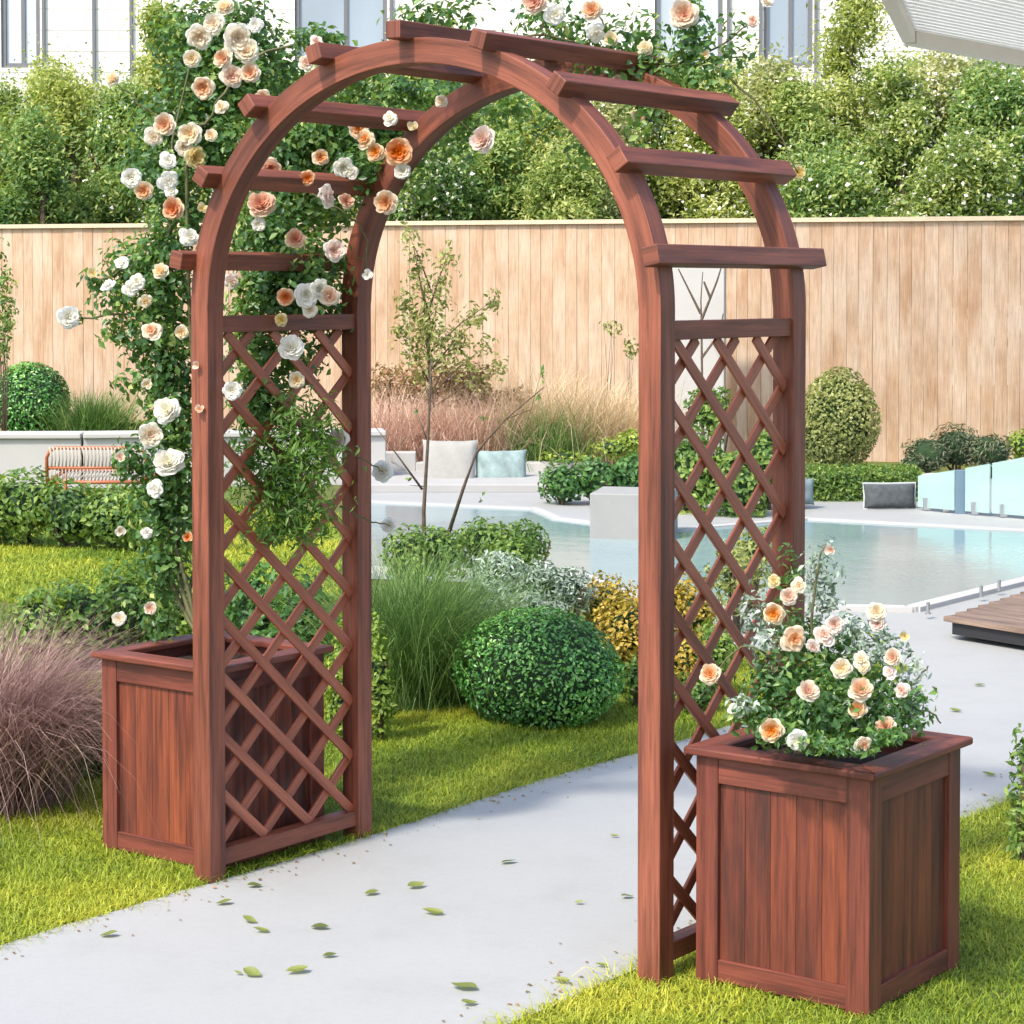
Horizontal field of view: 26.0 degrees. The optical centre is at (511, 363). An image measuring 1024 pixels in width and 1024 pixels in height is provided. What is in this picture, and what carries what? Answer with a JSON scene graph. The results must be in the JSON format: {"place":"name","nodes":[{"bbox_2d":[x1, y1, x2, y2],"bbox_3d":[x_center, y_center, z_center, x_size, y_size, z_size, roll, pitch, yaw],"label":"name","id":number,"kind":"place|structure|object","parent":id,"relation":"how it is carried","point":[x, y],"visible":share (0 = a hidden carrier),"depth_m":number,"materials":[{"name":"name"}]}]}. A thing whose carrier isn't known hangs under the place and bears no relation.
{"place":"outdoors","nodes":[
{"label":"outdoors","id":0,"kind":"place"},
{"bbox_2d":[0,491,341,607],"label":"lawn grass","id":1,"kind":"structure","parent":0,"point":[50,563],"depth_m":12.77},
{"bbox_2d":[381,355,627,452],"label":"feather grass","id":2,"kind":"object","parent":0,"point":[530,395],"depth_m":19.10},
{"bbox_2d":[0,717,1019,1023],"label":"edge grass","id":3,"kind":"structure","parent":0,"point":[632,957],"depth_m":5.72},
{"bbox_2d":[0,715,1021,1023],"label":"path","id":4,"kind":"structure","parent":0,"point":[498,933],"depth_m":5.50,"materials":[{"name":"concrete"}]},
{"bbox_2d":[243,966,260,975],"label":"fallen leaf","id":5,"kind":"object","parent":4,"relation":"on","point":[251,970],"visible":1,"depth_m":5.13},
{"bbox_2d":[451,982,477,987],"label":"fallen leaf","id":6,"kind":"object","parent":4,"relation":"on","point":[465,984],"visible":1,"depth_m":5.03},
{"bbox_2d":[169,20,826,986],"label":"garden arch","id":7,"kind":"structure","parent":4,"relation":"on","point":[485,66],"depth_m":5.58,"materials":[{"name":"brown wood"}]},
{"bbox_2d":[4,730,1001,1022],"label":"leaf litter","id":8,"kind":"object","parent":4,"relation":"on","point":[390,844],"visible":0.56,"depth_m":5.89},
{"bbox_2d":[0,0,1023,384],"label":"white house","id":9,"kind":"structure","parent":0,"point":[70,26],"depth_m":35.85,"materials":[{"name":"paint"}]},
{"bbox_2d":[1,0,39,67],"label":"window","id":10,"kind":"structure","parent":9,"relation":"in","point":[19,18],"depth_m":35.91,"materials":[{"name":"clear glass"}]},
{"bbox_2d":[295,0,386,67],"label":"window","id":11,"kind":"structure","parent":9,"relation":"in","point":[357,19],"depth_m":35.91,"materials":[{"name":"clear glass"}]},
{"bbox_2d":[655,0,722,67],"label":"window","id":12,"kind":"structure","parent":9,"relation":"in","point":[713,8],"depth_m":35.91,"materials":[{"name":"clear glass"}]},
{"bbox_2d":[764,0,812,67],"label":"window","id":13,"kind":"structure","parent":9,"relation":"in","point":[783,19],"depth_m":35.92,"materials":[{"name":"clear glass"}]},
{"bbox_2d":[0,385,1023,1023],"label":"ground","id":14,"kind":"structure","parent":0,"point":[332,491],"depth_m":6.04,"materials":[{"name":"plant"}]},
{"bbox_2d":[0,237,18,430],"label":"leafy plant","id":15,"kind":"object","parent":14,"relation":"on","point":[8,328],"visible":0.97,"depth_m":20.50,"materials":[{"name":"green plant"}]},
{"bbox_2d":[0,59,36,174],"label":"garden tree","id":16,"kind":"object","parent":14,"relation":"on","point":[13,93],"visible":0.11,"depth_m":27.59,"materials":[{"name":"green plant"}]},
{"bbox_2d":[0,76,48,223],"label":"garden tree","id":17,"kind":"object","parent":14,"relation":"on","point":[7,116],"visible":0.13,"depth_m":25.36,"materials":[{"name":"green plant"}]},
{"bbox_2d":[0,361,70,430],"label":"box ball","id":18,"kind":"object","parent":14,"relation":"on","point":[27,383],"visible":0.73,"depth_m":21.35,"materials":[{"name":"green plant"}]},
{"bbox_2d":[4,649,102,778],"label":"ornamental grass","id":19,"kind":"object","parent":14,"relation":"on","point":[92,766],"depth_m":7.17,"materials":[{"name":"green plant"}]},
{"bbox_2d":[1,33,126,183],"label":"garden tree","id":20,"kind":"object","parent":14,"relation":"on","point":[52,66],"visible":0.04,"depth_m":27.87,"materials":[{"name":"green plant"}]},
{"bbox_2d":[0,48,129,223],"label":"garden tree","id":21,"kind":"object","parent":14,"relation":"on","point":[60,86],"visible":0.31,"depth_m":25.69,"materials":[{"name":"green plant"}]},
{"bbox_2d":[0,89,132,224],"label":"garden tree","id":22,"kind":"object","parent":14,"relation":"on","point":[42,185],"visible":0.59,"depth_m":24.30,"materials":[{"name":"green plant"}]},
{"bbox_2d":[8,384,147,430],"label":"ornamental grass","id":23,"kind":"object","parent":14,"relation":"on","point":[91,416],"depth_m":21.07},
{"bbox_2d":[29,57,142,222],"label":"garden tree","id":24,"kind":"object","parent":14,"relation":"on","point":[97,167],"visible":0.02,"depth_m":27.68,"materials":[{"name":"green plant"}]},
{"bbox_2d":[0,465,191,552],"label":"leafy hedge","id":25,"kind":"object","parent":14,"relation":"on","point":[27,509],"visible":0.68,"depth_m":13.40,"materials":[{"name":"green plant"}]},
{"bbox_2d":[45,446,154,489],"bbox_3d":[-2.798,0.810,15.228,0.736,0.528,0.685,0,2,0],"label":"lounge chair","id":26,"kind":"object","parent":14,"relation":"on","point":[65,470],"visible":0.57,"depth_m":14.91,"materials":[{"name":"orange metal"}]},
{"bbox_2d":[37,419,185,430],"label":"leafy plant","id":27,"kind":"object","parent":14,"relation":"on","point":[138,426],"visible":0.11,"depth_m":21.38,"materials":[{"name":"green plant"}]},
{"bbox_2d":[0,554,236,670],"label":"leafy hedge","id":28,"kind":"object","parent":14,"relation":"on","point":[120,597],"visible":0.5,"depth_m":9.24,"materials":[{"name":"green plant"}]},
{"bbox_2d":[64,66,174,223],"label":"garden tree","id":29,"kind":"object","parent":14,"relation":"on","point":[110,118],"visible":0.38,"depth_m":25.22,"materials":[{"name":"green plant"}]},
{"bbox_2d":[0,586,325,849],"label":"ornamental grass","id":30,"kind":"object","parent":14,"relation":"on","point":[41,719],"depth_m":6.68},
{"bbox_2d":[117,0,229,222],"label":"garden tree","id":31,"kind":"object","parent":14,"relation":"on","point":[148,64],"visible":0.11,"depth_m":25.95,"materials":[{"name":"green plant"}]},
{"bbox_2d":[131,155,225,222],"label":"garden tree","id":32,"kind":"object","parent":14,"relation":"on","point":[144,218],"visible":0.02,"depth_m":24.32,"materials":[{"name":"green plant"}]},
{"bbox_2d":[0,428,385,488],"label":"wall","id":33,"kind":"structure","parent":14,"relation":"on","point":[27,450],"depth_m":17.48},
{"bbox_2d":[91,632,333,869],"bbox_3d":[-0.850,1.096,6.321,0.488,0.570,0.488,1,2,37],"label":"planter box","id":34,"kind":"object","parent":14,"relation":"on","point":[147,698],"visible":0.5,"depth_m":6.19,"materials":[{"name":"brown wood"}]},
{"bbox_2d":[56,0,805,643],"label":"climbing rose","id":35,"kind":"object","parent":34,"relation":"in","point":[180,146],"visible":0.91,"depth_m":6.24,"materials":[{"name":"green plant"}]},
{"bbox_2d":[224,545,334,667],"bbox_3d":[-0.953,1.015,8.770,0.371,0.575,0.612,-2,3,-40],"label":"leafy shrub","id":36,"kind":"object","parent":14,"relation":"on","point":[244,608],"visible":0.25,"depth_m":8.78,"materials":[{"name":"green plant"}]},
{"bbox_2d":[213,40,353,220],"bbox_3d":[-2.735,-1.524,25.524,1.697,4.481,1.504,1,2,37],"label":"garden tree","id":37,"kind":"object","parent":14,"relation":"on","point":[246,121],"visible":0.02,"depth_m":25.30,"materials":[{"name":"green plant"}]},
{"bbox_2d":[324,609,396,742],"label":"leafy shrub","id":38,"kind":"object","parent":14,"relation":"on","point":[382,709],"visible":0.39,"depth_m":7.73,"materials":[{"name":"green plant"}]},
{"bbox_2d":[335,75,438,221],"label":"garden tree","id":39,"kind":"object","parent":14,"relation":"on","point":[352,209],"visible":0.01,"depth_m":25.61,"materials":[{"name":"green plant"}]},
{"bbox_2d":[297,375,502,460],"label":"feather grass","id":40,"kind":"object","parent":14,"relation":"on","point":[390,437],"depth_m":18.74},
{"bbox_2d":[351,125,497,221],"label":"garden tree","id":41,"kind":"object","parent":14,"relation":"on","point":[453,188],"visible":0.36,"depth_m":24.49,"materials":[{"name":"green plant"}]},
{"bbox_2d":[231,527,634,727],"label":"ornamental grass","id":42,"kind":"object","parent":14,"relation":"on","point":[427,633],"depth_m":8.32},
{"bbox_2d":[386,221,508,432],"bbox_3d":[-0.567,-0.140,18.985,1.067,2.164,0.481,0,2,12],"label":"young tree","id":43,"kind":"object","parent":14,"relation":"on","point":[425,329],"visible":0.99,"depth_m":18.99,"materials":[{"name":"green plant"}]},
{"bbox_2d":[371,357,533,424],"bbox_3d":[-0.525,0.431,19.654,1.532,0.987,0.823,0,2,3],"label":"russet shrub","id":44,"kind":"object","parent":14,"relation":"on","point":[398,375],"visible":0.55,"depth_m":19.51,"materials":[{"name":"brown plant"}]},
{"bbox_2d":[0,621,918,948],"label":"lawn grass","id":45,"kind":"structure","parent":14,"relation":"on","point":[432,735],"depth_m":6.94,"materials":[{"name":"plant"}]},
{"bbox_2d":[375,357,543,597],"bbox_3d":[-0.232,0.616,9.911,0.766,1.285,0.082,0,2,3],"label":"bare sapling","id":46,"kind":"object","parent":14,"relation":"on","point":[424,489],"visible":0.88,"depth_m":9.90,"materials":[{"name":"brown plant"}]},
{"bbox_2d":[371,380,555,460],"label":"feather grass","id":47,"kind":"object","parent":14,"relation":"on","point":[439,435],"depth_m":18.70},
{"bbox_2d":[378,516,550,604],"bbox_3d":[-0.210,0.973,9.850,0.754,0.579,0.449,0,2,13],"label":"leafy shrub","id":48,"kind":"object","parent":14,"relation":"on","point":[516,539],"visible":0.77,"depth_m":9.81,"materials":[{"name":"green plant"}]},
{"bbox_2d":[410,77,528,196],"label":"garden tree","id":49,"kind":"object","parent":14,"relation":"on","point":[440,81],"depth_m":26.32,"materials":[{"name":"green plant"}]},
{"bbox_2d":[387,385,594,462],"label":"feather grass","id":50,"kind":"object","parent":14,"relation":"on","point":[497,441],"depth_m":18.69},
{"bbox_2d":[449,105,544,220],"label":"garden tree","id":51,"kind":"object","parent":14,"relation":"on","point":[502,154],"visible":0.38,"depth_m":25.02,"materials":[{"name":"green plant"}]},
{"bbox_2d":[0,216,1023,464],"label":"board fence","id":52,"kind":"object","parent":14,"relation":"on","point":[914,326],"visible":0.38,"depth_m":20.84,"materials":[{"name":"brown wood"}]},
{"bbox_2d":[455,549,598,624],"bbox_3d":[0.005,1.034,9.060,0.589,0.518,0.496,1,2,37],"label":"silvery shrub","id":53,"kind":"object","parent":14,"relation":"on","point":[565,584],"visible":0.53,"depth_m":9.06,"materials":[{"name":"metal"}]},
{"bbox_2d":[451,605,624,728],"bbox_3d":[0.093,1.105,8.148,0.673,0.425,0.549,1,2,37],"label":"box ball","id":54,"kind":"object","parent":14,"relation":"on","point":[578,687],"visible":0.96,"depth_m":7.97,"materials":[{"name":"green plant"}]},
{"bbox_2d":[460,392,629,471],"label":"feather grass","id":55,"kind":"object","parent":14,"relation":"on","point":[553,442],"depth_m":18.62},
{"bbox_2d":[492,97,606,216],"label":"garden tree","id":56,"kind":"object","parent":14,"relation":"on","point":[533,147],"visible":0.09,"depth_m":25.82,"materials":[{"name":"green plant"}]},
{"bbox_2d":[487,125,617,219],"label":"garden tree","id":57,"kind":"object","parent":14,"relation":"on","point":[554,192],"visible":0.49,"depth_m":24.54,"materials":[{"name":"green plant"}]},
{"bbox_2d":[445,363,685,470],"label":"feather grass","id":58,"kind":"object","parent":14,"relation":"on","point":[584,414],"depth_m":18.96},
{"bbox_2d":[538,100,653,218],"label":"garden tree","id":59,"kind":"object","parent":14,"relation":"on","point":[608,111],"visible":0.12,"depth_m":25.17,"materials":[{"name":"green plant"}]},
{"bbox_2d":[599,320,638,419],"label":"leafy plant","id":60,"kind":"object","parent":14,"relation":"on","point":[630,347],"visible":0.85,"depth_m":19.99,"materials":[{"name":"green plant"}]},
{"bbox_2d":[504,368,736,464],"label":"feather grass","id":61,"kind":"object","parent":14,"relation":"on","point":[634,424],"depth_m":18.96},
{"bbox_2d":[582,570,717,681],"bbox_3d":[0.597,1.071,9.054,0.766,0.446,0.527,1,2,37],"label":"golden bush","id":62,"kind":"object","parent":14,"relation":"on","point":[626,640],"visible":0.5,"depth_m":9.01,"materials":[{"name":"yellow plant"}]},
{"bbox_2d":[614,74,708,218],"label":"garden tree","id":63,"kind":"object","parent":14,"relation":"on","point":[664,115],"visible":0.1,"depth_m":26.25,"materials":[{"name":"green plant"}]},
{"bbox_2d":[618,618,735,713],"bbox_3d":[0.683,1.155,8.405,0.404,0.328,0.541,3,4,60],"label":"leafy shrub","id":64,"kind":"object","parent":14,"relation":"on","point":[701,694],"visible":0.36,"depth_m":8.40,"materials":[{"name":"green plant"}]},
{"bbox_2d":[635,21,733,216],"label":"garden tree","id":65,"kind":"object","parent":14,"relation":"on","point":[684,86],"depth_m":27.47,"materials":[{"name":"green plant"}]},
{"bbox_2d":[672,268,725,455],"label":"garden wall","id":66,"kind":"structure","parent":14,"relation":"on","point":[685,308],"depth_m":19.79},
{"bbox_2d":[678,268,723,434],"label":"bare sapling","id":67,"kind":"object","parent":14,"relation":"on","point":[703,315],"visible":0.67,"depth_m":19.39,"materials":[{"name":"brown plant"}]},
{"bbox_2d":[636,62,772,218],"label":"garden tree","id":68,"kind":"object","parent":14,"relation":"on","point":[730,200],"visible":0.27,"depth_m":25.54,"materials":[{"name":"green plant"}]},
{"bbox_2d":[699,39,770,202],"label":"garden tree","id":69,"kind":"object","parent":14,"relation":"on","point":[743,70],"depth_m":27.55,"materials":[{"name":"green plant"}]},
{"bbox_2d":[485,792,1023,1023],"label":"lawn grass","id":70,"kind":"structure","parent":14,"relation":"on","point":[994,909],"depth_m":5.00,"materials":[{"name":"plant"}]},
{"bbox_2d":[699,37,817,217],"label":"garden tree","id":71,"kind":"object","parent":14,"relation":"on","point":[763,149],"visible":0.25,"depth_m":26.02,"materials":[{"name":"green plant"}]},
{"bbox_2d":[727,34,833,151],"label":"garden tree","id":72,"kind":"object","parent":14,"relation":"on","point":[763,59],"depth_m":27.69,"materials":[{"name":"green plant"}]},
{"bbox_2d":[743,63,889,217],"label":"garden tree","id":73,"kind":"object","parent":14,"relation":"on","point":[794,103],"visible":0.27,"depth_m":25.32,"materials":[{"name":"green plant"}]},
{"bbox_2d":[684,713,972,1017],"bbox_3d":[0.735,1.148,5.136,0.488,0.548,0.496,1,2,37],"label":"planter box","id":74,"kind":"object","parent":14,"relation":"on","point":[836,882],"visible":0.92,"depth_m":4.98,"materials":[{"name":"brown wood"}]},
{"bbox_2d":[699,534,940,760],"bbox_3d":[0.716,0.667,5.005,0.584,0.549,0.592,1,2,37],"label":"rose bush","id":75,"kind":"object","parent":74,"relation":"in","point":[831,712],"visible":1,"depth_m":4.94,"materials":[{"name":"green plant"}]},
{"bbox_2d":[754,109,915,302],"bbox_3d":[3.625,-1.045,24.737,2.023,3.577,2.056,-1,2,-25],"label":"garden tree","id":76,"kind":"object","parent":14,"relation":"on","point":[831,188],"visible":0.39,"depth_m":24.44,"materials":[{"name":"green plant"}]},
{"bbox_2d":[792,0,922,368],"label":"garden tree","id":77,"kind":"object","parent":14,"relation":"on","point":[840,64],"visible":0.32,"depth_m":26.06,"materials":[{"name":"green plant"}]},
{"bbox_2d":[850,38,928,392],"bbox_3d":[4.658,-1.760,27.835,2.425,4.795,1.931,1,2,37],"label":"garden tree","id":78,"kind":"object","parent":14,"relation":"on","point":[877,106],"depth_m":27.67,"materials":[{"name":"green plant"}]},
{"bbox_2d":[846,48,949,295],"bbox_3d":[4.518,-1.470,25.633,1.813,4.366,1.686,1,2,37],"label":"garden tree","id":79,"kind":"object","parent":14,"relation":"on","point":[904,103],"visible":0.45,"depth_m":25.36,"materials":[{"name":"green plant"}]},
{"bbox_2d":[876,31,960,322],"bbox_3d":[5.308,-1.826,27.764,2.194,4.926,2.030,1,2,37],"label":"garden tree","id":80,"kind":"object","parent":14,"relation":"on","point":[916,65],"depth_m":27.71,"materials":[{"name":"green plant"}]},
{"bbox_2d":[870,49,986,413],"bbox_3d":[5.075,-1.629,26.146,1.687,4.650,1.639,1,2,37],"label":"garden tree","id":81,"kind":"object","parent":14,"relation":"on","point":[949,72],"visible":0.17,"depth_m":25.86,"materials":[{"name":"green plant"}]},
{"bbox_2d":[862,108,1023,302],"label":"garden tree","id":82,"kind":"object","parent":14,"relation":"on","point":[972,175],"visible":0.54,"depth_m":24.11,"materials":[{"name":"green plant"}]},
{"bbox_2d":[905,50,1019,210],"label":"garden tree","id":83,"kind":"object","parent":14,"relation":"on","point":[976,61],"depth_m":27.44,"materials":[{"name":"green plant"}]},
{"bbox_2d":[924,58,1023,315],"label":"garden tree","id":84,"kind":"object","parent":14,"relation":"on","point":[989,97],"visible":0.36,"depth_m":25.19,"materials":[{"name":"green plant"}]},
{"bbox_2d":[981,66,1023,316],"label":"garden tree","id":85,"kind":"object","parent":14,"relation":"on","point":[1022,178],"visible":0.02,"depth_m":25.80,"materials":[{"name":"green plant"}]},
{"bbox_2d":[1003,723,1023,864],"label":"leafy plant","id":86,"kind":"object","parent":14,"relation":"on","point":[1016,835],"visible":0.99,"depth_m":6.21,"materials":[{"name":"green plant"}]},
{"bbox_2d":[590,486,677,539],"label":"white block","id":87,"kind":"structure","parent":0,"point":[613,512],"depth_m":13.87,"materials":[{"name":"grey concrete"}]},
{"bbox_2d":[371,503,1023,604],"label":"pool water","id":88,"kind":"structure","parent":0,"point":[885,564],"depth_m":13.23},
{"bbox_2d":[371,474,1023,743],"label":"terrace","id":89,"kind":"structure","parent":0,"point":[991,707],"depth_m":10.27,"materials":[{"name":"concrete"}]},
{"bbox_2d":[371,451,595,491],"bbox_3d":[-0.279,0.868,17.832,1.993,0.227,1.380,0,2,0],"label":"garden bench","id":90,"kind":"object","parent":89,"relation":"on","point":[397,482],"visible":0.29,"depth_m":17.39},
{"bbox_2d":[422,439,477,477],"bbox_3d":[-0.502,0.821,17.750,0.451,0.431,0.138,0,-12,6],"label":"square cushion","id":91,"kind":"object","parent":90,"relation":"on","point":[450,459],"visible":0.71,"depth_m":17.70,"materials":[{"name":"fabric"}]},
{"bbox_2d":[476,449,526,477],"bbox_3d":[-0.087,0.865,17.800,0.432,0.350,0.138,0,-12,-9],"label":"square cushion","id":92,"kind":"object","parent":90,"relation":"on","point":[500,464],"visible":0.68,"depth_m":17.75,"materials":[{"name":"green fabric"}]},
{"bbox_2d":[537,452,638,504],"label":"leafy shrub","id":93,"kind":"object","parent":89,"relation":"on","point":[564,483],"visible":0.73,"depth_m":16.11,"materials":[{"name":"green plant"}]},
{"bbox_2d":[538,427,638,467],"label":"golden plant","id":94,"kind":"object","parent":89,"relation":"on","point":[629,443],"visible":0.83,"depth_m":18.33,"materials":[{"name":"green plant"}]},
{"bbox_2d":[371,500,1023,612],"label":"pool coping","id":95,"kind":"object","parent":89,"relation":"on","point":[949,599],"visible":0.45,"depth_m":12.14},
{"bbox_2d":[675,386,772,517],"bbox_3d":[1.575,0.617,15.916,0.963,0.889,1.414,1,2,16],"label":"leafy shrub","id":96,"kind":"object","parent":89,"relation":"on","point":[706,487],"visible":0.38,"depth_m":15.48,"materials":[{"name":"green plant"}]},
{"bbox_2d":[699,525,771,631],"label":"leafy shrub","id":97,"kind":"object","parent":89,"relation":"on","point":[729,584],"visible":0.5,"depth_m":10.19,"materials":[{"name":"green plant"}]},
{"bbox_2d":[805,478,813,504],"bbox_3d":[2.067,0.919,15.900,0.202,0.193,0.138,0,-7,0],"label":"floor cushion","id":98,"kind":"object","parent":89,"relation":"on","point":[809,491],"visible":0.39,"depth_m":15.85,"materials":[{"name":"blue fabric"}]},
{"bbox_2d":[805,366,881,468],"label":"round bush","id":99,"kind":"object","parent":89,"relation":"on","point":[839,419],"visible":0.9,"depth_m":18.43,"materials":[{"name":"green plant"}]},
{"bbox_2d":[805,461,924,501],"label":"clipped hedge","id":100,"kind":"object","parent":89,"relation":"on","point":[842,483],"visible":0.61,"depth_m":16.44,"materials":[{"name":"green plant"}]},
{"bbox_2d":[862,482,916,508],"bbox_3d":[2.710,0.952,15.900,0.393,0.198,0.138,0,-7,-6],"label":"floor cushion","id":101,"kind":"object","parent":89,"relation":"on","point":[898,495],"visible":1,"depth_m":15.85,"materials":[{"name":"grey fabric"}]},
{"bbox_2d":[919,473,954,505],"bbox_3d":[3.107,0.918,16.143,0.288,0.223,0.288,1,2,37],"label":"glass panel","id":102,"kind":"object","parent":89,"relation":"on","point":[936,488],"visible":0.84,"depth_m":16.03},
{"bbox_2d":[882,0,1023,65],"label":"white canopy","id":103,"kind":"object","parent":89,"relation":"on","point":[991,30],"visible":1,"depth_m":11.88,"materials":[{"name":"white"}]},
{"bbox_2d":[900,422,1012,478],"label":"dark juniper","id":104,"kind":"object","parent":89,"relation":"on","point":[959,447],"visible":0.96,"depth_m":18.34,"materials":[{"name":"green plant"}]},
{"bbox_2d":[918,457,1022,516],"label":"glass balustrade","id":105,"kind":"object","parent":89,"relation":"on","point":[960,493],"visible":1,"depth_m":15.52,"materials":[{"name":"white"}]},
{"bbox_2d":[944,591,1023,645],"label":"timber deck","id":106,"kind":"structure","parent":89,"relation":"on","point":[1001,620],"depth_m":9.95,"materials":[{"name":"brown wood"}]},
{"bbox_2d":[1006,429,1023,476],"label":"leafy shrub","id":107,"kind":"object","parent":89,"relation":"on","point":[1017,443],"visible":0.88,"depth_m":18.58,"materials":[{"name":"green plant"}]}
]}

